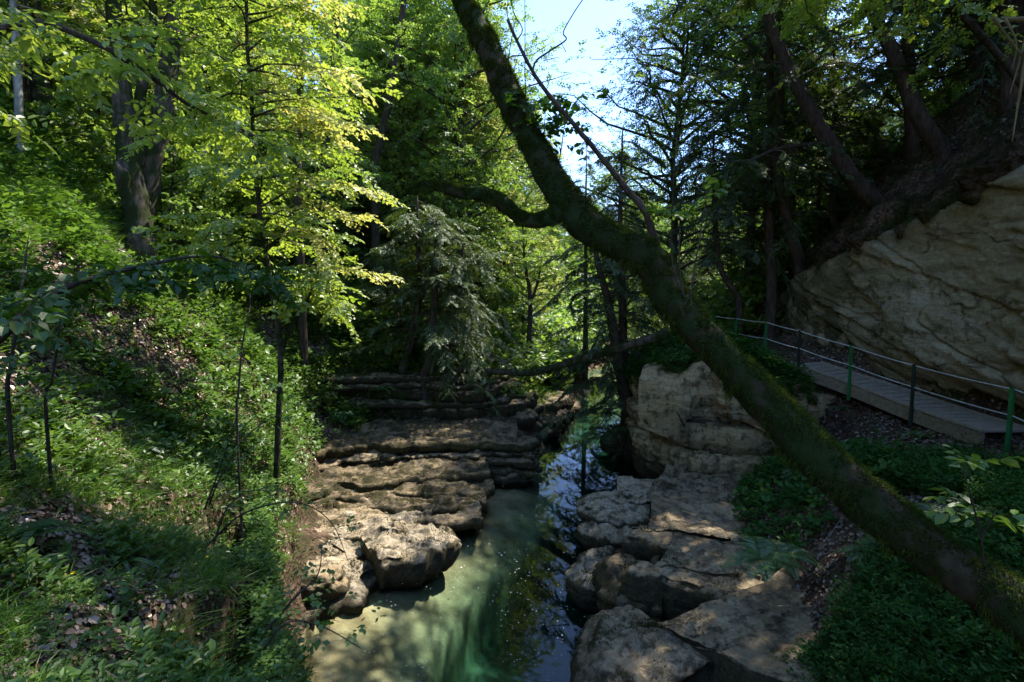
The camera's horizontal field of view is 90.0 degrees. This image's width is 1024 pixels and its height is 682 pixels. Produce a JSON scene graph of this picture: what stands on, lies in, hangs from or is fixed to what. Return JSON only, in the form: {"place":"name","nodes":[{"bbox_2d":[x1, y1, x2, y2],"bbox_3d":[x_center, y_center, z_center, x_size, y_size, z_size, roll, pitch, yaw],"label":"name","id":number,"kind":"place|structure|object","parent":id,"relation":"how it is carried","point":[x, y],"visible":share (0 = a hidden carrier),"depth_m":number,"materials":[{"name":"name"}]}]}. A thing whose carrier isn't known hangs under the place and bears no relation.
{"place":"outdoors","nodes":[
{"label":"outdoors","id":0,"kind":"place"},
{"bbox_2d":[0,64,1023,681],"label":"ground","id":1,"kind":"structure","parent":0,"point":[786,350],"depth_m":9.94,"materials":[{"name":"brown soil"}]},
{"bbox_2d":[1,518,90,549],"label":"fern","id":2,"kind":"object","parent":1,"relation":"on","point":[44,524],"visible":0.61,"depth_m":3.64,"materials":[{"name":"green plant"}]},
{"bbox_2d":[0,228,95,490],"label":"young tree","id":3,"kind":"object","parent":1,"relation":"on","point":[11,359],"visible":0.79,"depth_m":4.27,"materials":[{"name":"green plant"}]},
{"bbox_2d":[0,264,116,490],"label":"young tree","id":4,"kind":"object","parent":1,"relation":"on","point":[45,395],"visible":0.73,"depth_m":4.67,"materials":[{"name":"green plant"}]},
{"bbox_2d":[10,0,106,166],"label":"slender tree","id":5,"kind":"object","parent":1,"relation":"on","point":[18,94],"visible":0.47,"depth_m":10.61,"materials":[{"name":"grey plant"}]},
{"bbox_2d":[5,0,136,135],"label":"mossy tree","id":6,"kind":"object","parent":1,"relation":"on","point":[34,89],"visible":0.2,"depth_m":12.93,"materials":[{"name":"green plant"}]},
{"bbox_2d":[0,0,166,152],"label":"shrub","id":7,"kind":"object","parent":1,"relation":"on","point":[66,102],"visible":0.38,"depth_m":12.60,"materials":[{"name":"green plant"}]},
{"bbox_2d":[42,0,187,143],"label":"broadleaf tree","id":8,"kind":"object","parent":1,"relation":"on","point":[53,7],"visible":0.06,"depth_m":18.01,"materials":[{"name":"green plant"}]},
{"bbox_2d":[46,37,212,238],"bbox_3d":[-10.881,-5.337,14.482,4.606,5.646,4.075,4,6,38],"label":"shrub","id":9,"kind":"object","parent":1,"relation":"on","point":[65,124],"visible":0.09,"depth_m":13.70,"materials":[{"name":"green plant"}]},
{"bbox_2d":[0,250,300,353],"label":"hazel bush","id":10,"kind":"object","parent":1,"relation":"on","point":[81,284],"visible":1,"depth_m":3.97,"materials":[{"name":"green plant"}]},
{"bbox_2d":[0,4,302,176],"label":"beech sapling","id":11,"kind":"object","parent":1,"relation":"on","point":[30,40],"visible":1,"depth_m":4.96,"materials":[{"name":"green plant"}]},
{"bbox_2d":[26,0,302,278],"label":"multi stem tree","id":12,"kind":"object","parent":1,"relation":"on","point":[138,177],"visible":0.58,"depth_m":12.28,"materials":[{"name":"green plant"}]},
{"bbox_2d":[103,144,252,287],"bbox_3d":[-8.870,-3.031,13.595,3.084,4.274,3.486,2,6,25],"label":"shrub","id":13,"kind":"object","parent":1,"relation":"on","point":[177,204],"visible":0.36,"depth_m":13.40,"materials":[{"name":"green plant"}]},
{"bbox_2d":[54,0,354,152],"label":"broadleaf tree","id":14,"kind":"object","parent":1,"relation":"on","point":[182,73],"visible":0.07,"depth_m":22.25,"materials":[{"name":"green plant"}]},
{"bbox_2d":[116,95,295,301],"bbox_3d":[-9.690,-4.059,15.884,5.044,6.989,5.702,1,5,10],"label":"shrub","id":15,"kind":"object","parent":1,"relation":"on","point":[179,111],"visible":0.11,"depth_m":15.67,"materials":[{"name":"green plant"}]},
{"bbox_2d":[118,395,337,681],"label":"bank edge growth","id":16,"kind":"object","parent":1,"relation":"on","point":[259,524],"visible":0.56,"depth_m":4.91,"materials":[{"name":"green plant"}]},
{"bbox_2d":[161,116,303,297],"bbox_3d":[-10.183,-4.492,17.788,5.671,6.951,5.017,4,6,36],"label":"shrub","id":17,"kind":"object","parent":1,"relation":"on","point":[233,208],"visible":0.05,"depth_m":17.49,"materials":[{"name":"green plant"}]},
{"bbox_2d":[0,64,468,681],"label":"undergrowth","id":18,"kind":"object","parent":1,"relation":"on","point":[30,460],"visible":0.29,"depth_m":8.31,"materials":[{"name":"green plant"}]},
{"bbox_2d":[203,265,285,546],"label":"young tree","id":19,"kind":"object","parent":1,"relation":"on","point":[258,440],"visible":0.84,"depth_m":6.60,"materials":[{"name":"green plant"}]},
{"bbox_2d":[92,0,410,517],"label":"beech sapling","id":20,"kind":"object","parent":1,"relation":"on","point":[215,176],"visible":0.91,"depth_m":9.40,"materials":[{"name":"green plant"}]},
{"bbox_2d":[189,0,329,147],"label":"broadleaf tree","id":21,"kind":"object","parent":1,"relation":"on","point":[268,122],"visible":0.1,"depth_m":29.09,"materials":[{"name":"green plant"}]},
{"bbox_2d":[192,384,352,509],"bbox_3d":[-2.745,1.183,6.062,1.762,1.389,0.950,-4,7,-40],"label":"bramble","id":22,"kind":"object","parent":1,"relation":"on","point":[219,482],"visible":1,"depth_m":5.76,"materials":[{"name":"green plant"}]},
{"bbox_2d":[185,128,364,308],"bbox_3d":[-8.980,-4.200,19.871,6.513,7.513,5.207,-1,5,-11],"label":"shrub","id":23,"kind":"object","parent":1,"relation":"on","point":[272,258],"visible":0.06,"depth_m":19.31,"materials":[{"name":"green plant"}]},
{"bbox_2d":[0,96,561,681],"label":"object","id":24,"kind":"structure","parent":1,"relation":"on","point":[24,210],"depth_m":6.22,"materials":[{"name":"green plant"}]},
{"bbox_2d":[198,484,372,559],"bbox_3d":[-2.400,1.931,5.436,1.619,1.127,0.944,0,5,0],"label":"bramble","id":25,"kind":"object","parent":1,"relation":"on","point":[281,513],"visible":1,"depth_m":5.32,"materials":[{"name":"green plant"}]},
{"bbox_2d":[214,0,378,383],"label":"broadleaf tree","id":26,"kind":"object","parent":1,"relation":"on","point":[302,326],"visible":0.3,"depth_m":17.50,"materials":[{"name":"green plant"}]},
{"bbox_2d":[208,0,404,332],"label":"broadleaf tree","id":27,"kind":"object","parent":1,"relation":"on","point":[332,63],"visible":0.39,"depth_m":20.28,"materials":[{"name":"green plant"}]},
{"bbox_2d":[250,515,386,659],"bbox_3d":[-1.485,1.971,4.074,0.932,0.739,0.959,4,6,36],"label":"bramble","id":28,"kind":"object","parent":1,"relation":"on","point":[275,617],"visible":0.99,"depth_m":3.94,"materials":[{"name":"green plant"}]},
{"bbox_2d":[301,560,349,605],"bbox_3d":[-3.922,4.860,10.244,1.358,0.874,1.049,0,5,0],"label":"boulder","id":29,"kind":"object","parent":1,"relation":"on","point":[341,583],"visible":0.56,"depth_m":9.95,"materials":[{"name":"stone"}]},
{"bbox_2d":[301,538,397,630],"bbox_3d":[-4.099,4.901,10.803,2.841,0.827,2.132,4,6,38],"label":"rock ledge","id":30,"kind":"object","parent":1,"relation":"on","point":[365,587],"visible":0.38,"depth_m":10.32,"materials":[{"name":"stone"}]},
{"bbox_2d":[332,168,371,282],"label":"yew tree","id":31,"kind":"object","parent":1,"relation":"on","point":[354,210],"visible":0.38,"depth_m":26.18,"materials":[{"name":"green plant"}]},
{"bbox_2d":[305,0,462,315],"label":"broadleaf tree","id":32,"kind":"object","parent":1,"relation":"on","point":[375,157],"visible":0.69,"depth_m":23.11,"materials":[{"name":"green plant"}]},
{"bbox_2d":[304,456,490,503],"bbox_3d":[-3.460,4.001,15.090,5.788,0.644,2.000,-2,5,-19],"label":"rock ledge","id":33,"kind":"object","parent":1,"relation":"on","point":[370,480],"visible":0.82,"depth_m":14.92,"materials":[{"name":"stone"}]},
{"bbox_2d":[273,0,524,281],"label":"broadleaf tree","id":34,"kind":"object","parent":1,"relation":"on","point":[373,138],"visible":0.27,"depth_m":27.23,"materials":[{"name":"green plant"}]},
{"bbox_2d":[308,478,494,503],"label":"rock ledge","id":35,"kind":"object","parent":1,"relation":"on","point":[430,489],"visible":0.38,"depth_m":14.19,"materials":[{"name":"stone"}]},
{"bbox_2d":[320,367,491,385],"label":"rock ledge","id":36,"kind":"object","parent":1,"relation":"on","point":[377,378],"visible":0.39,"depth_m":19.59,"materials":[{"name":"stone"}]},
{"bbox_2d":[343,195,479,374],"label":"yew tree","id":37,"kind":"object","parent":36,"relation":"on","point":[418,279],"visible":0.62,"depth_m":19.51,"materials":[{"name":"green plant"}]},
{"bbox_2d":[405,328,668,377],"bbox_3d":[0.487,0.545,18.606,9.950,2.313,1.165,2,5,17],"label":"fallen log","id":38,"kind":"object","parent":36,"relation":"on","point":[661,334],"visible":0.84,"depth_m":18.12,"materials":[{"name":"brown wood"}]},
{"bbox_2d":[306,0,513,271],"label":"broadleaf tree","id":39,"kind":"object","parent":1,"relation":"on","point":[380,115],"visible":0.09,"depth_m":29.24,"materials":[{"name":"green plant"}]},
{"bbox_2d":[360,520,461,590],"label":"rock ledge","id":40,"kind":"object","parent":1,"relation":"on","point":[434,562],"visible":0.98,"depth_m":11.13,"materials":[{"name":"stone"}]},
{"bbox_2d":[313,415,539,461],"bbox_3d":[-3.541,3.352,17.660,8.810,0.932,3.916,-1,5,-13],"label":"rock ledge","id":41,"kind":"object","parent":1,"relation":"on","point":[428,437],"visible":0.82,"depth_m":17.16,"materials":[{"name":"stone"}]},
{"bbox_2d":[338,236,532,419],"bbox_3d":[-2.503,-0.673,20.808,5.735,7.158,7.122,3,6,30],"label":"yew tree","id":42,"kind":"object","parent":41,"relation":"on","point":[459,284],"visible":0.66,"depth_m":19.59,"materials":[{"name":"green plant"}]},
{"bbox_2d":[333,393,526,409],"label":"rock ledge","id":43,"kind":"object","parent":1,"relation":"on","point":[386,404],"visible":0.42,"depth_m":19.53,"materials":[{"name":"stone"}]},
{"bbox_2d":[335,377,520,404],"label":"rock ledge","id":44,"kind":"object","parent":43,"relation":"on","point":[465,397],"visible":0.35,"depth_m":19.71,"materials":[{"name":"stone"}]},
{"bbox_2d":[327,375,509,392],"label":"rock ledge","id":45,"kind":"object","parent":44,"relation":"on","point":[432,386],"visible":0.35,"depth_m":19.58,"materials":[{"name":"stone"}]},
{"bbox_2d":[364,215,509,400],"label":"yew tree","id":46,"kind":"object","parent":43,"relation":"on","point":[432,323],"visible":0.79,"depth_m":19.05,"materials":[{"name":"green plant"}]},
{"bbox_2d":[284,0,580,311],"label":"broadleaf tree","id":47,"kind":"object","parent":1,"relation":"on","point":[447,35],"visible":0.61,"depth_m":25.58,"materials":[{"name":"green plant"}]},
{"bbox_2d":[378,23,525,290],"bbox_3d":[-3.597,-8.651,30.112,9.238,18.178,7.510,-1,5,-8],"label":"broadleaf tree","id":48,"kind":"object","parent":1,"relation":"on","point":[472,79],"visible":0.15,"depth_m":28.49,"materials":[{"name":"green plant"}]},
{"bbox_2d":[364,403,543,428],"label":"rock ledge","id":49,"kind":"object","parent":1,"relation":"on","point":[525,420],"visible":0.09,"depth_m":20.76,"materials":[{"name":"stone"}]},
{"bbox_2d":[346,391,538,419],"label":"rock ledge","id":50,"kind":"object","parent":49,"relation":"on","point":[513,407],"visible":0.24,"depth_m":19.66,"materials":[{"name":"stone"}]},
{"bbox_2d":[299,358,639,681],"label":"stream","id":51,"kind":"object","parent":1,"relation":"in","point":[478,647],"visible":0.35,"depth_m":12.46,"materials":[{"name":"green liquid"}]},
{"bbox_2d":[626,439,664,478],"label":"rock ledge","id":52,"kind":"object","parent":51,"relation":"on","point":[650,468],"visible":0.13,"depth_m":16.81,"materials":[{"name":"stone"}]},
{"bbox_2d":[625,417,777,474],"bbox_3d":[6.013,3.382,16.931,3.845,1.312,8.504,-3,6,-28],"label":"rock ledge","id":53,"kind":"object","parent":52,"relation":"on","point":[664,454],"visible":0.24,"depth_m":15.04,"materials":[{"name":"stone"}]},
{"bbox_2d":[626,393,776,455],"bbox_3d":[6.093,2.599,16.957,3.935,1.198,8.409,-3,6,-28],"label":"rock ledge","id":54,"kind":"object","parent":53,"relation":"on","point":[737,438],"visible":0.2,"depth_m":14.71,"materials":[{"name":"stone"}]},
{"bbox_2d":[629,370,835,423],"bbox_3d":[6.865,1.509,17.744,5.564,1.736,7.362,0,5,0],"label":"rock ledge","id":55,"kind":"object","parent":54,"relation":"on","point":[823,399],"visible":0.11,"depth_m":15.00,"materials":[{"name":"stone"}]},
{"bbox_2d":[311,366,826,681],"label":"rock moss","id":56,"kind":"object","parent":55,"relation":"on","point":[652,624],"visible":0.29,"depth_m":11.49,"materials":[{"name":"plant"}]},
{"bbox_2d":[623,325,819,414],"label":"ground cover plants","id":57,"kind":"object","parent":55,"relation":"on","point":[662,351],"visible":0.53,"depth_m":14.92,"materials":[{"name":"green plant"}]},
{"bbox_2d":[381,53,577,296],"bbox_3d":[-1.996,-8.002,31.826,13.246,18.821,11.209,-1,5,-9],"label":"broadleaf tree","id":58,"kind":"object","parent":1,"relation":"on","point":[505,263],"visible":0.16,"depth_m":31.66,"materials":[{"name":"green plant"}]},
{"bbox_2d":[477,285,530,365],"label":"shrub","id":59,"kind":"object","parent":1,"relation":"on","point":[519,328],"visible":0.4,"depth_m":26.25,"materials":[{"name":"green plant"}]},
{"bbox_2d":[0,65,1023,681],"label":"leaf litter","id":60,"kind":"object","parent":1,"relation":"on","point":[86,559],"visible":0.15,"depth_m":7.35,"materials":[{"name":"plant"}]},
{"bbox_2d":[489,466,542,478],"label":"rock ledge","id":61,"kind":"object","parent":1,"relation":"on","point":[496,470],"visible":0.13,"depth_m":16.58,"materials":[{"name":"stone"}]},
{"bbox_2d":[339,452,539,470],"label":"rock ledge","id":62,"kind":"object","parent":61,"relation":"on","point":[522,463],"visible":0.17,"depth_m":16.56,"materials":[{"name":"stone"}]},
{"bbox_2d":[318,449,539,471],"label":"rock ledge","id":63,"kind":"object","parent":62,"relation":"on","point":[373,455],"visible":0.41,"depth_m":16.26,"materials":[{"name":"stone"}]},
{"bbox_2d":[482,109,571,322],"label":"broadleaf tree","id":64,"kind":"object","parent":1,"relation":"on","point":[545,241],"visible":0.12,"depth_m":36.47,"materials":[{"name":"green plant"}]},
{"bbox_2d":[68,55,990,404],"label":"shrubbery","id":65,"kind":"object","parent":1,"relation":"on","point":[556,349],"visible":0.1,"depth_m":21.62,"materials":[{"name":"green plant"}]},
{"bbox_2d":[484,207,593,378],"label":"broadleaf tree","id":66,"kind":"object","parent":1,"relation":"on","point":[520,238],"visible":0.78,"depth_m":26.73,"materials":[{"name":"green plant"}]},
{"bbox_2d":[549,142,629,381],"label":"fir tree","id":67,"kind":"object","parent":1,"relation":"on","point":[585,333],"visible":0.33,"depth_m":33.51,"materials":[{"name":"green plant"}]},
{"bbox_2d":[564,545,616,614],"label":"rock ledge","id":68,"kind":"object","parent":1,"relation":"on","point":[583,596],"visible":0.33,"depth_m":10.08,"materials":[{"name":"stone"}]},
{"bbox_2d":[528,244,661,528],"bbox_3d":[4.098,2.236,19.610,6.936,13.136,6.322,2,5,17],"label":"yew tree","id":69,"kind":"object","parent":1,"relation":"on","point":[622,390],"visible":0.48,"depth_m":18.88,"materials":[{"name":"green plant"}]},
{"bbox_2d":[575,521,637,549],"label":"rock ledge","id":70,"kind":"object","parent":1,"relation":"on","point":[591,534],"visible":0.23,"depth_m":12.06,"materials":[{"name":"stone"}]},
{"bbox_2d":[576,474,667,528],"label":"rock ledge","id":71,"kind":"object","parent":1,"relation":"on","point":[625,515],"visible":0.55,"depth_m":12.86,"materials":[{"name":"stone"}]},
{"bbox_2d":[535,130,709,475],"bbox_3d":[4.697,-0.451,19.492,6.354,15.156,6.595,-5,7,-42],"label":"yew tree","id":72,"kind":"object","parent":1,"relation":"on","point":[620,156],"visible":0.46,"depth_m":19.25,"materials":[{"name":"green plant"}]},
{"bbox_2d":[592,552,661,621],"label":"rock ledge","id":73,"kind":"object","parent":1,"relation":"on","point":[605,587],"visible":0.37,"depth_m":9.19,"materials":[{"name":"stone"}]},
{"bbox_2d":[539,131,727,334],"bbox_3d":[8.933,-5.136,35.605,12.467,17.714,10.550,3,6,33],"label":"broadleaf tree","id":74,"kind":"object","parent":1,"relation":"on","point":[629,202],"visible":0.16,"depth_m":34.75,"materials":[{"name":"green plant"}]},
{"bbox_2d":[510,0,803,329],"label":"yew tree","id":75,"kind":"object","parent":1,"relation":"on","point":[675,47],"visible":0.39,"depth_m":24.86,"materials":[{"name":"green plant"}]},
{"bbox_2d":[621,496,751,561],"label":"rock ledge","id":76,"kind":"object","parent":1,"relation":"on","point":[683,513],"visible":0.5,"depth_m":10.70,"materials":[{"name":"stone"}]},
{"bbox_2d":[619,534,775,620],"bbox_3d":[4.061,4.420,8.030,2.430,1.062,4.333,-4,6,-39],"label":"rock ledge","id":77,"kind":"object","parent":1,"relation":"on","point":[678,593],"visible":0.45,"depth_m":8.65,"materials":[{"name":"stone"}]},
{"bbox_2d":[570,563,836,681],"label":"rock ledge","id":78,"kind":"object","parent":1,"relation":"on","point":[756,625],"visible":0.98,"depth_m":7.12,"materials":[{"name":"stone"}]},
{"bbox_2d":[647,463,763,503],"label":"rock ledge","id":79,"kind":"object","parent":1,"relation":"on","point":[684,486],"visible":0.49,"depth_m":13.66,"materials":[{"name":"stone"}]},
{"bbox_2d":[404,0,1023,660],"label":"leaning tree","id":80,"kind":"object","parent":1,"relation":"on","point":[986,586],"visible":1,"depth_m":3.95,"materials":[{"name":"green plant"}]},
{"bbox_2d":[641,130,793,337],"bbox_3d":[7.298,-3.566,18.756,6.019,8.382,6.731,-2,5,-19],"label":"yew tree","id":81,"kind":"object","parent":1,"relation":"on","point":[709,259],"visible":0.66,"depth_m":18.89,"materials":[{"name":"green plant"}]},
{"bbox_2d":[638,353,817,442],"bbox_3d":[6.140,1.583,14.898,4.683,2.725,2.073,2,5,24],"label":"rock ledge","id":82,"kind":"object","parent":1,"relation":"on","point":[669,409],"visible":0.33,"depth_m":14.85,"materials":[{"name":"stone"}]},
{"bbox_2d":[578,0,918,311],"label":"broadleaf tree","id":83,"kind":"object","parent":1,"relation":"on","point":[736,28],"visible":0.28,"depth_m":22.30,"materials":[{"name":"green plant"}]},
{"bbox_2d":[721,534,805,581],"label":"fern","id":84,"kind":"object","parent":1,"relation":"on","point":[754,549],"visible":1,"depth_m":7.40,"materials":[{"name":"green plant"}]},
{"bbox_2d":[606,0,921,209],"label":"yew tree","id":85,"kind":"object","parent":1,"relation":"on","point":[864,190],"visible":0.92,"depth_m":15.09,"materials":[{"name":"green plant"}]},
{"bbox_2d":[660,0,870,302],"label":"yew tree","id":86,"kind":"object","parent":1,"relation":"on","point":[795,251],"visible":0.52,"depth_m":17.45,"materials":[{"name":"green plant"}]},
{"bbox_2d":[668,0,906,337],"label":"yew tree","id":87,"kind":"object","parent":1,"relation":"on","point":[771,243],"visible":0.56,"depth_m":17.91,"materials":[{"name":"green plant"}]},
{"bbox_2d":[640,0,940,234],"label":"broadleaf tree","id":88,"kind":"object","parent":1,"relation":"on","point":[723,88],"visible":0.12,"depth_m":23.94,"materials":[{"name":"green plant"}]},
{"bbox_2d":[700,40,904,229],"bbox_3d":[10.602,-7.062,18.124,7.721,6.600,6.344,1,5,12],"label":"yew tree","id":89,"kind":"object","parent":1,"relation":"on","point":[835,123],"visible":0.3,"depth_m":17.64,"materials":[{"name":"green plant"}]},
{"bbox_2d":[730,89,895,241],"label":"yew tree","id":90,"kind":"object","parent":1,"relation":"on","point":[819,189],"visible":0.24,"depth_m":18.82,"materials":[{"name":"green plant"}]},
{"bbox_2d":[689,405,1023,681],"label":"ground cover plants","id":91,"kind":"object","parent":1,"relation":"on","point":[999,488],"visible":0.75,"depth_m":6.11,"materials":[{"name":"green plant"}]},
{"bbox_2d":[737,0,1005,163],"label":"yew tree","id":92,"kind":"object","parent":1,"relation":"on","point":[912,142],"visible":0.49,"depth_m":15.54,"materials":[{"name":"green plant"}]},
{"bbox_2d":[727,0,1023,96],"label":"broadleaf tree","id":93,"kind":"object","parent":1,"relation":"on","point":[957,9],"visible":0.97,"depth_m":10.74,"materials":[{"name":"green plant"}]},
{"bbox_2d":[751,0,1023,167],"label":"yew tree","id":94,"kind":"object","parent":1,"relation":"on","point":[933,138],"visible":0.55,"depth_m":14.13,"materials":[{"name":"green plant"}]},
{"bbox_2d":[777,61,1023,288],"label":"slope moss","id":95,"kind":"object","parent":1,"relation":"on","point":[973,161],"visible":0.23,"depth_m":13.31,"materials":[{"name":"plant"}]},
{"bbox_2d":[795,361,1023,444],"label":"footbridge","id":96,"kind":"object","parent":1,"relation":"on","point":[942,416],"visible":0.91,"depth_m":12.18,"materials":[{"name":"grey wood"}]},
{"bbox_2d":[713,315,1023,452],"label":"railing","id":97,"kind":"object","parent":96,"relation":"on","point":[1010,416],"visible":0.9,"depth_m":11.78,"materials":[{"name":"green metal"}]},
{"bbox_2d":[796,0,1023,142],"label":"yew tree","id":98,"kind":"object","parent":1,"relation":"on","point":[1006,99],"visible":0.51,"depth_m":12.97,"materials":[{"name":"green plant"}]},
{"bbox_2d":[834,0,1012,152],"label":"yew tree","id":99,"kind":"object","parent":1,"relation":"on","point":[975,57],"visible":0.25,"depth_m":14.55,"materials":[{"name":"green plant"}]},
{"bbox_2d":[261,0,948,234],"label":"sky","id":100,"kind":"structure","parent":0,"point":[548,15],"materials":[{"name":"white"}]},
{"bbox_2d":[778,165,1023,407],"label":"cliff","id":101,"kind":"structure","parent":0,"point":[946,296],"depth_m":12.00,"materials":[{"name":"stone"}]},
{"bbox_2d":[785,118,1023,286],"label":"soil overhang","id":102,"kind":"object","parent":101,"relation":"on","point":[922,184],"visible":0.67,"depth_m":13.05,"materials":[{"name":"brown soil"}]},
{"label":"water","id":103,"kind":"structure","parent":0,"visible":0},
{"bbox_2d":[315,510,425,540],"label":"rock ledge","id":104,"kind":"object","parent":103,"relation":"in","point":[363,525],"visible":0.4,"depth_m":12.68,"materials":[{"name":"stone"}]},
{"bbox_2d":[314,496,482,531],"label":"rock ledge","id":105,"kind":"object","parent":103,"relation":"on","point":[460,523],"visible":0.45,"depth_m":12.97,"materials":[{"name":"stone"}]},
{"bbox_2d":[308,485,487,514],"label":"rock ledge","id":106,"kind":"object","parent":105,"relation":"on","point":[391,506],"visible":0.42,"depth_m":13.60,"materials":[{"name":"stone"}]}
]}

